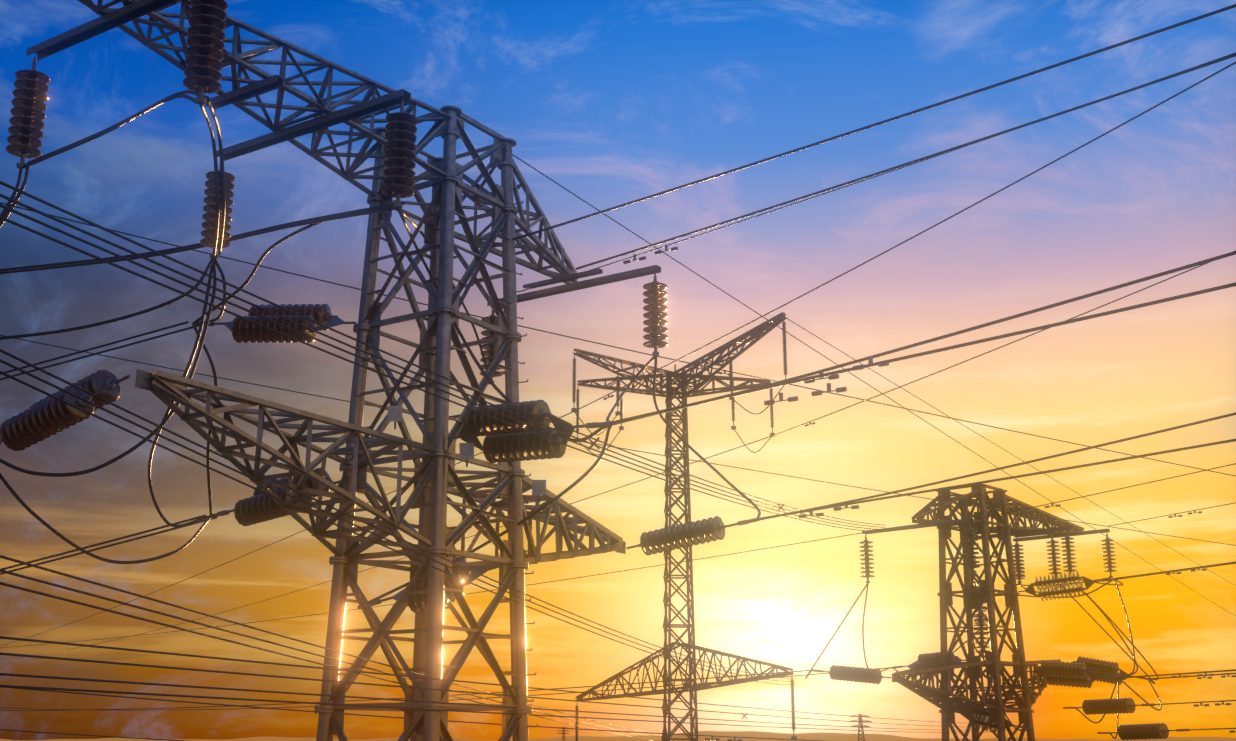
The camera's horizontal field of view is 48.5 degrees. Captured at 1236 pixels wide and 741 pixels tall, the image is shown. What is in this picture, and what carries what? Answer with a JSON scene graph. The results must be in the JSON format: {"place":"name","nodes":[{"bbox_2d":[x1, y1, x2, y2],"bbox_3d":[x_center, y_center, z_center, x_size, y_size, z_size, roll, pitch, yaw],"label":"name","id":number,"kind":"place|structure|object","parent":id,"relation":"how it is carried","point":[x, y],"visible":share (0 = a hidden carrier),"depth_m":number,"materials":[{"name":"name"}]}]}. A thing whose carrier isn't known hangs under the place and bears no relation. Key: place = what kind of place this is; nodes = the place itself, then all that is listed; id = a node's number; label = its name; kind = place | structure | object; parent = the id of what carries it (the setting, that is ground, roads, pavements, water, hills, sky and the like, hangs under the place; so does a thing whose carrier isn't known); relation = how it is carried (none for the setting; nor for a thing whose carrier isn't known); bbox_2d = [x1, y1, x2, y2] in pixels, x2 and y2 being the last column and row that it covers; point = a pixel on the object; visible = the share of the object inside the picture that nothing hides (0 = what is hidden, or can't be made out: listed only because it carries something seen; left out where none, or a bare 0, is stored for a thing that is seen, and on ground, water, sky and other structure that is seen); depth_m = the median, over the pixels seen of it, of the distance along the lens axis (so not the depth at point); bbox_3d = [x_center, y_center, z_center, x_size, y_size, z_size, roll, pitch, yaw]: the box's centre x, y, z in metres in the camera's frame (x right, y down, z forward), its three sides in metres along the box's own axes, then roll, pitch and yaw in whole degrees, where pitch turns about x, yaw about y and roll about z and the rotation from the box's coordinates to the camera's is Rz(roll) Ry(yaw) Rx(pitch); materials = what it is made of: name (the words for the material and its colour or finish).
{"place":"outdoors","nodes":[
{"label":"outdoors","id":0,"kind":"place"},
{"bbox_2d":[0,731,1235,740],"bbox_3d":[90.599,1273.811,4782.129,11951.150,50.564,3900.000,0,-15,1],"label":"hills","id":1,"kind":"structure","parent":0,"point":[833,736],"depth_m":5720.66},
{"bbox_2d":[0,0,1235,739],"label":"sky","id":2,"kind":"structure","parent":0,"point":[615,102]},
{"bbox_2d":[558,312,871,740],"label":"steel tower","id":3,"kind":"structure","parent":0,"point":[758,333],"depth_m":45.77,"materials":[{"name":"grey metal"}]},
{"bbox_2d":[0,0,1235,740],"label":"insulator hardware","id":4,"kind":"object","parent":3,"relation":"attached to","point":[98,26],"visible":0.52,"depth_m":21.37,"materials":[{"name":"metal"}]},
{"bbox_2d":[0,0,1168,740],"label":"porcelain insulator","id":5,"kind":"object","parent":4,"relation":"attached to","point":[42,420],"visible":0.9,"depth_m":21.77,"materials":[{"name":"brown ceramic"}]},
{"bbox_2d":[0,4,1235,740],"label":"conductors","id":6,"kind":"structure","parent":5,"relation":"attached to","point":[130,258],"depth_m":20.88,"materials":[{"name":"metal"}]},
{"label":"ground","id":7,"kind":"structure","parent":0,"visible":0},
{"bbox_2d":[78,0,622,740],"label":"steel tower","id":8,"kind":"structure","parent":7,"relation":"on","point":[434,480],"depth_m":21.92,"materials":[{"name":"grey metal"}]},
{"bbox_2d":[388,406,545,494],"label":"phase labels","id":9,"kind":"object","parent":8,"relation":"attached to","point":[464,448],"visible":1,"depth_m":21.05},
{"bbox_2d":[893,484,1083,740],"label":"steel tower","id":10,"kind":"structure","parent":7,"relation":"on","point":[971,669],"depth_m":46.27,"materials":[{"name":"grey metal"}]}
]}

